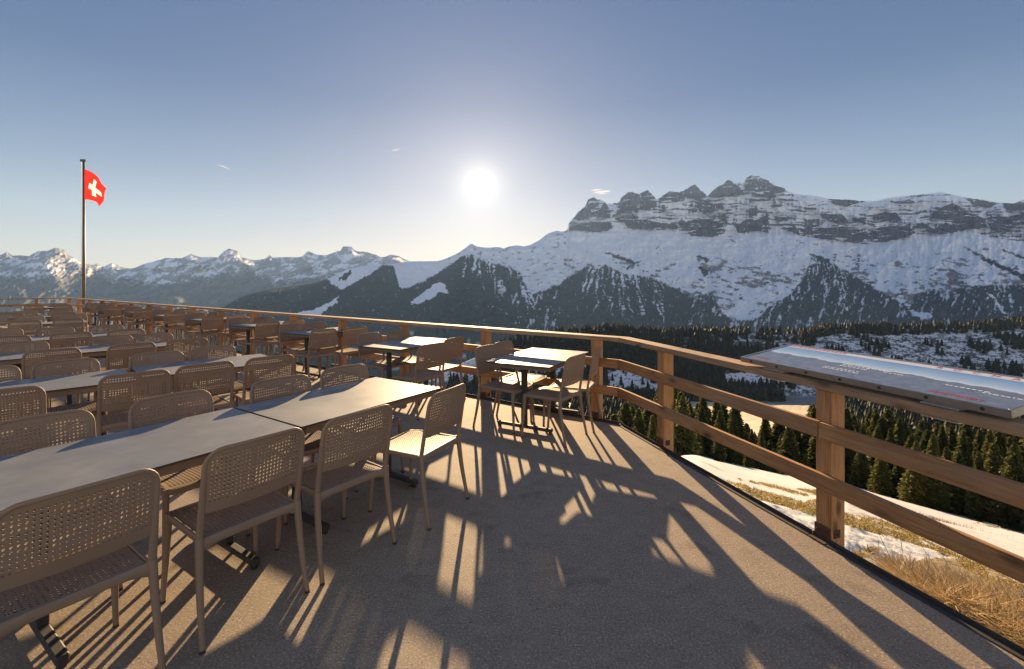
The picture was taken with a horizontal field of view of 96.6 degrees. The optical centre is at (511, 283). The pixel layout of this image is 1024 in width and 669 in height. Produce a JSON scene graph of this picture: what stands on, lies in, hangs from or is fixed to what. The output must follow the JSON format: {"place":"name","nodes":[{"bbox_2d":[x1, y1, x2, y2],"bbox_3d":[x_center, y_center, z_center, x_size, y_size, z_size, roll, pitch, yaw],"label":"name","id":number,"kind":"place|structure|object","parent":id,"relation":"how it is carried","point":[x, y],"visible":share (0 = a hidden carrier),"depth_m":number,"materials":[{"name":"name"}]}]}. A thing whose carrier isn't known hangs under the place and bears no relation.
{"place":"outdoors","nodes":[
{"label":"outdoors","id":0,"kind":"place"},
{"bbox_2d":[0,246,407,329],"bbox_3d":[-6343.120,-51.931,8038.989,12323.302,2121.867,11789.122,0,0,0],"label":"mountains","id":1,"kind":"structure","parent":0,"point":[226,277],"depth_m":9376.85,"materials":[{"name":"white snow"}]},
{"bbox_2d":[0,0,1023,268],"label":"sky","id":2,"kind":"structure","parent":0,"point":[411,130],"materials":[{"name":"blue"}]},
{"bbox_2d":[144,175,1023,382],"bbox_3d":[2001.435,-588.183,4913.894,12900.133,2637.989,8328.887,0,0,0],"label":"mountains","id":3,"kind":"structure","parent":0,"point":[753,253],"depth_m":5716.85,"materials":[{"name":"white snow"}]},
{"bbox_2d":[420,326,1023,590],"bbox_3d":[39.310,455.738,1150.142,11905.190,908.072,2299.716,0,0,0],"label":"ground","id":4,"kind":"structure","parent":0,"point":[801,399],"depth_m":443.31,"materials":[{"name":"white snow"}]},
{"bbox_2d":[80,159,85,312],"bbox_3d":[-18.182,-0.345,19.304,0.200,9.850,0.139,0,0,0],"label":"flagpole","id":5,"kind":"object","parent":4,"relation":"on","point":[83,268],"visible":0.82,"depth_m":19.29,"materials":[{"name":"metal"}]},
{"bbox_2d":[84,169,105,205],"bbox_3d":[-17.612,-4.046,19.295,1.003,1.628,0.200,0,0,9],"label":"flag","id":6,"kind":"object","parent":5,"relation":"attached to","point":[95,188],"visible":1,"depth_m":19.28,"materials":[{"name":"red fabric"}]},
{"bbox_2d":[0,321,1023,668],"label":"deck","id":7,"kind":"structure","parent":4,"relation":"on","point":[606,545],"depth_m":2.39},
{"bbox_2d":[0,365,22,452],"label":"chair","id":8,"kind":"object","parent":7,"relation":"on","point":[17,372],"visible":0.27,"depth_m":4.02,"materials":[{"name":"beige plastic"}]},
{"bbox_2d":[0,335,31,372],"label":"chair","id":9,"kind":"object","parent":7,"relation":"on","point":[19,338],"visible":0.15,"depth_m":6.32,"materials":[{"name":"beige plastic"}]},
{"bbox_2d":[0,352,45,408],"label":"table","id":10,"kind":"object","parent":7,"relation":"on","point":[11,358],"visible":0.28,"depth_m":5.18,"materials":[{"name":"metal"}]},
{"bbox_2d":[0,386,46,451],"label":"chair","id":11,"kind":"object","parent":7,"relation":"on","point":[42,408],"visible":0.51,"depth_m":3.19,"materials":[{"name":"beige plastic"}]},
{"bbox_2d":[8,320,41,351],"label":"chair","id":12,"kind":"object","parent":7,"relation":"on","point":[22,324],"visible":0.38,"depth_m":9.01,"materials":[{"name":"beige plastic"}]},
{"bbox_2d":[0,341,50,407],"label":"chair","id":13,"kind":"object","parent":7,"relation":"on","point":[38,343],"visible":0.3,"depth_m":5.62,"materials":[{"name":"beige plastic"}]},
{"bbox_2d":[21,347,82,422],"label":"chair","id":14,"kind":"object","parent":7,"relation":"on","point":[25,374],"visible":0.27,"depth_m":4.99,"materials":[{"name":"beige plastic"}]},
{"bbox_2d":[35,327,75,373],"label":"chair","id":15,"kind":"object","parent":7,"relation":"on","point":[52,330],"visible":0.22,"depth_m":7.44,"materials":[{"name":"beige plastic"}]},
{"bbox_2d":[0,409,122,590],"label":"chair","id":16,"kind":"object","parent":7,"relation":"on","point":[90,426],"visible":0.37,"depth_m":2.48,"materials":[{"name":"beige plastic"}]},
{"bbox_2d":[0,369,135,435],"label":"table","id":17,"kind":"object","parent":7,"relation":"on","point":[64,385],"visible":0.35,"depth_m":3.87,"materials":[{"name":"metal"}]},
{"bbox_2d":[29,358,106,449],"bbox_3d":[-3.996,1.147,4.118,0.547,0.867,0.497,0,0,41],"label":"chair","id":18,"kind":"object","parent":7,"relation":"on","point":[90,407],"visible":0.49,"depth_m":4.24,"materials":[{"name":"beige plastic"}]},
{"bbox_2d":[53,318,83,345],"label":"chair","id":19,"kind":"object","parent":7,"relation":"on","point":[77,326],"visible":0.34,"depth_m":9.45,"materials":[{"name":"beige plastic"}]},
{"bbox_2d":[49,331,92,367],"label":"chair","id":20,"kind":"object","parent":7,"relation":"on","point":[52,341],"visible":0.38,"depth_m":6.72,"materials":[{"name":"beige plastic"}]},
{"bbox_2d":[0,469,165,668],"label":"chair","id":21,"kind":"object","parent":7,"relation":"on","point":[45,568],"visible":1,"depth_m":1.67,"materials":[{"name":"beige plastic"}]},
{"bbox_2d":[88,324,125,363],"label":"chair","id":22,"kind":"object","parent":7,"relation":"on","point":[95,329],"visible":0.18,"depth_m":7.88,"materials":[{"name":"beige plastic"}]},
{"bbox_2d":[47,341,171,404],"bbox_3d":[-5.310,1.210,6.030,0.775,0.741,1.200,0,0,42],"label":"table","id":23,"kind":"object","parent":7,"relation":"on","point":[96,350],"visible":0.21,"depth_m":5.81,"materials":[{"name":"metal"}]},
{"bbox_2d":[97,306,121,331],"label":"chair","id":24,"kind":"object","parent":7,"relation":"on","point":[112,310],"visible":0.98,"depth_m":14.34,"materials":[{"name":"beige plastic"}]},
{"bbox_2d":[87,334,137,400],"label":"chair","id":25,"kind":"object","parent":7,"relation":"on","point":[106,340],"visible":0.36,"depth_m":6.26,"materials":[{"name":"beige plastic"}]},
{"bbox_2d":[105,328,144,365],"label":"chair","id":26,"kind":"object","parent":7,"relation":"on","point":[133,335],"visible":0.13,"depth_m":7.19,"materials":[{"name":"beige plastic"}]},
{"bbox_2d":[106,342,155,414],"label":"chair","id":27,"kind":"object","parent":7,"relation":"on","point":[112,353],"visible":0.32,"depth_m":5.44,"materials":[{"name":"beige plastic"}]},
{"bbox_2d":[96,369,170,436],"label":"chair","id":28,"kind":"object","parent":7,"relation":"on","point":[104,423],"visible":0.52,"depth_m":3.69,"materials":[{"name":"beige plastic"}]},
{"bbox_2d":[128,309,152,336],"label":"chair","id":29,"kind":"object","parent":7,"relation":"on","point":[146,312],"visible":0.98,"depth_m":13.03,"materials":[{"name":"beige plastic"}]},
{"bbox_2d":[0,408,297,668],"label":"table","id":30,"kind":"object","parent":7,"relation":"on","point":[168,447],"visible":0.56,"depth_m":2.24,"materials":[{"name":"metal"}]},
{"bbox_2d":[132,333,179,392],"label":"chair","id":31,"kind":"object","parent":7,"relation":"on","point":[156,335],"visible":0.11,"depth_m":6.58,"materials":[{"name":"beige plastic"}]},
{"bbox_2d":[127,350,192,429],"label":"chair","id":32,"kind":"object","parent":7,"relation":"on","point":[148,358],"visible":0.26,"depth_m":4.75,"materials":[{"name":"beige plastic"}]},
{"bbox_2d":[152,309,179,338],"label":"chair","id":33,"kind":"object","parent":7,"relation":"on","point":[162,319],"visible":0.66,"depth_m":12.44,"materials":[{"name":"beige plastic"}]},
{"bbox_2d":[157,311,185,342],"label":"chair","id":34,"kind":"object","parent":7,"relation":"on","point":[166,317],"visible":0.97,"depth_m":11.69,"materials":[{"name":"beige plastic"}]},
{"bbox_2d":[160,338,208,391],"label":"chair","id":35,"kind":"object","parent":7,"relation":"on","point":[195,340],"visible":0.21,"depth_m":5.95,"materials":[{"name":"beige plastic"}]},
{"bbox_2d":[125,389,250,552],"bbox_3d":[-1.995,1.147,2.819,0.547,0.867,0.497,0,0,33],"label":"chair","id":36,"kind":"object","parent":7,"relation":"on","point":[170,483],"visible":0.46,"depth_m":2.84,"materials":[{"name":"beige plastic"}]},
{"bbox_2d":[164,361,234,417],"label":"chair","id":37,"kind":"object","parent":7,"relation":"on","point":[219,402],"visible":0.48,"depth_m":4.16,"materials":[{"name":"beige plastic"}]},
{"bbox_2d":[184,313,215,345],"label":"chair","id":38,"kind":"object","parent":7,"relation":"on","point":[189,315],"visible":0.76,"depth_m":10.96,"materials":[{"name":"beige plastic"}]},
{"bbox_2d":[131,354,282,407],"bbox_3d":[-3.150,1.210,4.766,0.775,0.741,1.200,0,0,44],"label":"table","id":39,"kind":"object","parent":7,"relation":"on","point":[238,362],"visible":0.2,"depth_m":4.74,"materials":[{"name":"metal"}]},
{"bbox_2d":[190,315,223,351],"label":"chair","id":40,"kind":"object","parent":7,"relation":"on","point":[210,325],"visible":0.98,"depth_m":10.21,"materials":[{"name":"beige plastic"}]},
{"bbox_2d":[188,345,248,414],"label":"chair","id":41,"kind":"object","parent":7,"relation":"on","point":[238,385],"visible":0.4,"depth_m":5.20,"materials":[{"name":"beige plastic"}]},
{"bbox_2d":[160,427,309,654],"bbox_3d":[-1.389,1.147,2.288,0.547,0.867,0.497,0,0,36],"label":"chair","id":42,"kind":"object","parent":7,"relation":"on","point":[253,495],"visible":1,"depth_m":2.17,"materials":[{"name":"beige plastic"}]},
{"bbox_2d":[227,317,263,356],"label":"chair","id":43,"kind":"object","parent":7,"relation":"on","point":[234,321],"visible":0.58,"depth_m":9.47,"materials":[{"name":"beige plastic"}]},
{"bbox_2d":[243,321,280,364],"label":"chair","id":44,"kind":"object","parent":7,"relation":"on","point":[262,329],"visible":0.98,"depth_m":8.67,"materials":[{"name":"beige plastic"}]},
{"bbox_2d":[233,354,294,405],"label":"chair","id":45,"kind":"object","parent":7,"relation":"on","point":[243,396],"visible":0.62,"depth_m":4.51,"materials":[{"name":"beige plastic"}]},
{"bbox_2d":[227,321,302,354],"bbox_3d":[-5.130,1.210,9.550,0.775,0.741,1.200,0,0,32],"label":"table","id":46,"kind":"object","parent":7,"relation":"on","point":[249,327],"visible":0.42,"depth_m":9.19,"materials":[{"name":"metal"}]},
{"bbox_2d":[253,316,287,355],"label":"chair","id":47,"kind":"object","parent":7,"relation":"on","point":[262,319],"visible":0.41,"depth_m":9.90,"materials":[{"name":"beige plastic"}]},
{"bbox_2d":[248,374,347,524],"bbox_3d":[-1.564,1.147,3.330,0.547,0.867,0.497,0,0,37],"label":"chair","id":48,"kind":"object","parent":7,"relation":"on","point":[312,444],"visible":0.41,"depth_m":3.41,"materials":[{"name":"beige plastic"}]},
{"bbox_2d":[278,323,318,374],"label":"chair","id":49,"kind":"object","parent":7,"relation":"on","point":[294,327],"visible":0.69,"depth_m":7.99,"materials":[{"name":"beige plastic"}]},
{"bbox_2d":[294,328,338,380],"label":"chair","id":50,"kind":"object","parent":7,"relation":"on","point":[315,342],"visible":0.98,"depth_m":7.23,"materials":[{"name":"beige plastic"}]},
{"bbox_2d":[302,322,337,370],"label":"chair","id":51,"kind":"object","parent":7,"relation":"on","point":[318,325],"visible":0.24,"depth_m":8.39,"materials":[{"name":"beige plastic"}]},
{"bbox_2d":[283,327,363,377],"bbox_3d":[-3.330,1.210,8.160,0.775,0.741,1.200,0,0,29],"label":"table","id":52,"kind":"object","parent":7,"relation":"on","point":[304,333],"visible":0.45,"depth_m":7.80,"materials":[{"name":"metal"}]},
{"bbox_2d":[275,404,396,585],"bbox_3d":[-1.054,1.147,2.732,0.547,0.867,0.497,0,0,37],"label":"chair","id":53,"kind":"object","parent":7,"relation":"on","point":[323,478],"visible":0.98,"depth_m":2.60,"materials":[{"name":"beige plastic"}]},
{"bbox_2d":[235,377,439,533],"bbox_3d":[-1.229,1.210,3.386,0.775,0.741,1.200,0,0,33],"label":"table","id":54,"kind":"object","parent":7,"relation":"on","point":[311,411],"visible":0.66,"depth_m":3.27,"materials":[{"name":"laminate"}]},
{"bbox_2d":[325,326,367,379],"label":"chair","id":55,"kind":"object","parent":7,"relation":"on","point":[349,336],"visible":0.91,"depth_m":7.58,"materials":[{"name":"beige plastic"}]},
{"bbox_2d":[320,364,404,491],"bbox_3d":[-1.255,1.147,3.801,0.547,0.867,0.497,0,0,37],"label":"chair","id":56,"kind":"object","parent":7,"relation":"on","point":[396,421],"visible":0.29,"depth_m":3.89,"materials":[{"name":"beige plastic"}]},
{"bbox_2d":[357,332,406,381],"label":"chair","id":57,"kind":"object","parent":7,"relation":"on","point":[376,337],"visible":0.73,"depth_m":6.53,"materials":[{"name":"beige plastic"}]},
{"bbox_2d":[357,337,445,390],"bbox_3d":[-1.480,1.210,6.520,0.775,0.741,1.200,0,0,29],"label":"table","id":58,"kind":"object","parent":7,"relation":"on","point":[403,345],"visible":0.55,"depth_m":6.19,"materials":[{"name":"metal"}]},
{"bbox_2d":[386,329,432,384],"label":"chair","id":59,"kind":"object","parent":7,"relation":"on","point":[410,361],"visible":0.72,"depth_m":6.93,"materials":[{"name":"beige plastic"}]},
{"bbox_2d":[368,383,468,530],"bbox_3d":[-0.654,1.147,3.250,0.547,0.867,0.497,0,0,26],"label":"chair","id":60,"kind":"object","parent":7,"relation":"on","point":[431,440],"visible":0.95,"depth_m":3.15,"materials":[{"name":"beige plastic"}]},
{"bbox_2d":[392,342,445,419],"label":"chair","id":61,"kind":"object","parent":7,"relation":"on","point":[416,377],"visible":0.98,"depth_m":5.50,"materials":[{"name":"beige plastic"}]},
{"bbox_2d":[417,336,465,398],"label":"chair","id":62,"kind":"object","parent":7,"relation":"on","point":[457,343],"visible":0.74,"depth_m":6.11,"materials":[{"name":"beige plastic"}]},
{"bbox_2d":[473,344,534,433],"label":"chair","id":63,"kind":"object","parent":7,"relation":"on","point":[501,385],"visible":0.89,"depth_m":5.15,"materials":[{"name":"beige plastic"}]},
{"bbox_2d":[9,320,1023,659],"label":"deck edge","id":64,"kind":"object","parent":7,"relation":"attached to","point":[1013,648],"visible":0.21,"depth_m":2.65,"materials":[{"name":"wood"}]},
{"bbox_2d":[0,297,65,313],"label":"wooden railing","id":65,"kind":"object","parent":64,"relation":"attached to","point":[19,305],"visible":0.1,"depth_m":19.06,"materials":[{"name":"brown wood"}]},
{"bbox_2d":[65,297,623,420],"bbox_3d":[-9.199,1.368,12.635,25.761,1.525,0.190,0,0,36],"label":"wooden railing","id":66,"kind":"object","parent":64,"relation":"attached to","point":[600,388],"visible":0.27,"depth_m":6.69,"materials":[{"name":"brown wood"}]},
{"bbox_2d":[618,337,1023,583],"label":"wooden railing","id":67,"kind":"object","parent":64,"relation":"attached to","point":[835,491],"visible":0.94,"depth_m":2.78,"materials":[{"name":"brown wood"}]},
{"bbox_2d":[740,344,1023,423],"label":"panorama board","id":68,"kind":"object","parent":67,"relation":"attached to","point":[962,389],"visible":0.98,"depth_m":2.53,"materials":[{"name":"metal"}]},
{"bbox_2d":[492,340,547,421],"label":"chair","id":69,"kind":"object","parent":7,"relation":"on","point":[505,346],"visible":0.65,"depth_m":5.59,"materials":[{"name":"beige plastic"}]},
{"bbox_2d":[484,348,588,434],"bbox_3d":[0.320,1.210,5.280,0.775,0.741,1.200,0,0,29],"label":"table","id":70,"kind":"object","parent":7,"relation":"on","point":[551,361],"visible":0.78,"depth_m":4.98,"materials":[{"name":"metal"}]},
{"bbox_2d":[521,353,587,447],"bbox_3d":[0.443,1.147,4.732,0.547,0.867,0.497,0,0,34],"label":"chair","id":71,"kind":"object","parent":7,"relation":"on","point":[573,370],"visible":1,"depth_m":4.65,"materials":[{"name":"beige plastic"}]},
{"bbox_2d":[547,347,602,432],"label":"chair","id":72,"kind":"object","parent":7,"relation":"on","point":[588,385],"visible":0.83,"depth_m":5.02,"materials":[{"name":"beige plastic"}]},
{"bbox_2d":[618,401,633,427],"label":"conifer","id":73,"kind":"object","parent":4,"relation":"on","point":[625,417],"visible":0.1,"depth_m":60.72,"materials":[{"name":"green plant"}]},
{"bbox_2d":[631,408,647,436],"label":"conifer","id":74,"kind":"object","parent":4,"relation":"on","point":[638,423],"visible":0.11,"depth_m":56.63,"materials":[{"name":"green plant"}]},
{"bbox_2d":[674,395,702,455],"bbox_3d":[15.165,12.849,40.462,3.268,5.937,3.369,0,0,-5],"label":"conifer","id":75,"kind":"object","parent":4,"relation":"on","point":[685,443],"visible":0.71,"depth_m":39.88,"materials":[{"name":"green plant"}]},
{"bbox_2d":[696,406,713,457],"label":"conifer","id":76,"kind":"object","parent":4,"relation":"on","point":[707,443],"visible":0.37,"depth_m":58.78,"materials":[{"name":"green plant"}]},
{"bbox_2d":[710,422,726,462],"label":"conifer","id":77,"kind":"object","parent":4,"relation":"on","point":[718,453],"visible":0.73,"depth_m":49.37,"materials":[{"name":"green plant"}]},
{"bbox_2d":[725,423,737,463],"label":"conifer","id":78,"kind":"object","parent":4,"relation":"on","point":[731,457],"visible":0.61,"depth_m":53.93,"materials":[{"name":"green plant"}]},
{"bbox_2d":[446,315,1023,441],"bbox_3d":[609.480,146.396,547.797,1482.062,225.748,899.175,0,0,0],"label":"ridge forest","id":79,"kind":"object","parent":4,"relation":"on","point":[703,373],"visible":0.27,"depth_m":886.56,"materials":[{"name":"green wood"}]},
{"bbox_2d":[726,408,747,464],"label":"conifer","id":80,"kind":"object","parent":4,"relation":"on","point":[740,420],"visible":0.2,"depth_m":72.31,"materials":[{"name":"green plant"}]},
{"bbox_2d":[753,430,769,470],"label":"conifer","id":81,"kind":"object","parent":4,"relation":"on","point":[758,464],"visible":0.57,"depth_m":55.88,"materials":[{"name":"green plant"}]},
{"bbox_2d":[768,422,784,449],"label":"conifer","id":82,"kind":"object","parent":4,"relation":"on","point":[778,430],"visible":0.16,"depth_m":77.56,"materials":[{"name":"green plant"}]},
{"bbox_2d":[775,427,801,474],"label":"conifer","id":83,"kind":"object","parent":4,"relation":"on","point":[788,445],"visible":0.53,"depth_m":57.79,"materials":[{"name":"green plant"}]},
{"bbox_2d":[798,432,811,462],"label":"conifer","id":84,"kind":"object","parent":4,"relation":"on","point":[805,438],"visible":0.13,"depth_m":62.61,"materials":[{"name":"green plant"}]},
{"bbox_2d":[802,436,815,469],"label":"conifer","id":85,"kind":"object","parent":4,"relation":"on","point":[811,451],"visible":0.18,"depth_m":57.02,"materials":[{"name":"green plant"}]},
{"bbox_2d":[845,448,856,482],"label":"conifer","id":86,"kind":"object","parent":4,"relation":"on","point":[850,454],"visible":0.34,"depth_m":56.96,"materials":[{"name":"green plant"}]},
{"bbox_2d":[847,452,871,489],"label":"conifer","id":87,"kind":"object","parent":4,"relation":"on","point":[859,477],"visible":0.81,"depth_m":51.69,"materials":[{"name":"green plant"}]},
{"bbox_2d":[866,409,879,435],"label":"conifer","id":88,"kind":"object","parent":4,"relation":"on","point":[875,415],"visible":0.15,"depth_m":80.17,"materials":[{"name":"green plant"}]},
{"bbox_2d":[866,458,895,496],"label":"conifer","id":89,"kind":"object","parent":4,"relation":"on","point":[881,483],"visible":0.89,"depth_m":47.55,"materials":[{"name":"green plant"}]},
{"bbox_2d":[871,409,896,435],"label":"conifer","id":90,"kind":"object","parent":4,"relation":"on","point":[889,417],"visible":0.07,"depth_m":71.62,"materials":[{"name":"green plant"}]},
{"bbox_2d":[890,465,905,500],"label":"conifer","id":91,"kind":"object","parent":4,"relation":"on","point":[896,475],"visible":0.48,"depth_m":48.21,"materials":[{"name":"green plant"}]},
{"bbox_2d":[893,418,907,445],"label":"conifer","id":92,"kind":"object","parent":4,"relation":"on","point":[900,434],"visible":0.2,"depth_m":64.67,"materials":[{"name":"green plant"}]},
{"bbox_2d":[895,441,937,508],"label":"conifer","id":93,"kind":"object","parent":4,"relation":"on","point":[910,490],"visible":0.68,"depth_m":43.01,"materials":[{"name":"green plant"}]},
{"bbox_2d":[918,429,940,454],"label":"conifer","id":94,"kind":"object","parent":4,"relation":"on","point":[924,439],"visible":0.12,"depth_m":52.99,"materials":[{"name":"green plant"}]},
{"bbox_2d":[920,434,952,511],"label":"conifer","id":95,"kind":"object","parent":4,"relation":"on","point":[943,501],"visible":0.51,"depth_m":42.52,"materials":[{"name":"green plant"}]},
{"bbox_2d":[857,543,1023,647],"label":"dry grass","id":96,"kind":"structure","parent":4,"relation":"on","point":[997,608],"depth_m":2.52,"materials":[{"name":"beige plant"}]},
{"bbox_2d":[937,424,951,455],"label":"conifer","id":97,"kind":"object","parent":4,"relation":"on","point":[942,439],"visible":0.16,"depth_m":52.88,"materials":[{"name":"green plant"}]},
{"bbox_2d":[941,447,963,513],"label":"conifer","id":98,"kind":"object","parent":4,"relation":"on","point":[946,454],"visible":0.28,"depth_m":44.34,"materials":[{"name":"green plant"}]},
{"bbox_2d":[946,424,958,455],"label":"conifer","id":99,"kind":"object","parent":4,"relation":"on","point":[952,438],"visible":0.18,"depth_m":58.37,"materials":[{"name":"green plant"}]},
{"bbox_2d":[951,433,973,467],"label":"conifer","id":100,"kind":"object","parent":4,"relation":"on","point":[963,448],"visible":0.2,"depth_m":47.87,"materials":[{"name":"green plant"}]},
{"bbox_2d":[952,453,982,520],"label":"conifer","id":101,"kind":"object","parent":4,"relation":"on","point":[959,459],"visible":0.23,"depth_m":44.48,"materials":[{"name":"green plant"}]},
{"bbox_2d":[964,451,993,522],"bbox_3d":[40.952,17.995,40.008,2.129,6.791,2.007,0,0,-31],"label":"conifer","id":102,"kind":"object","parent":4,"relation":"on","point":[976,504],"visible":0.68,"depth_m":39.83,"materials":[{"name":"green plant"}]},
{"bbox_2d":[980,430,995,522],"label":"conifer","id":103,"kind":"object","parent":4,"relation":"on","point":[989,437],"visible":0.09,"depth_m":46.39,"materials":[{"name":"green plant"}]},
{"bbox_2d":[983,442,1004,524],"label":"conifer","id":104,"kind":"object","parent":4,"relation":"on","point":[992,464],"visible":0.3,"depth_m":43.73,"materials":[{"name":"green plant"}]},
{"bbox_2d":[992,430,1008,463],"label":"conifer","id":105,"kind":"object","parent":4,"relation":"on","point":[999,439],"visible":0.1,"depth_m":55.45,"materials":[{"name":"green plant"}]},
{"bbox_2d":[984,443,1023,531],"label":"conifer","id":106,"kind":"object","parent":4,"relation":"on","point":[1007,516],"visible":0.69,"depth_m":38.07,"materials":[{"name":"green plant"}]},
{"bbox_2d":[726,478,1023,593],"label":"grass","id":107,"kind":"structure","parent":0,"point":[812,510],"depth_m":6.86,"materials":[{"name":"yellow plant"}]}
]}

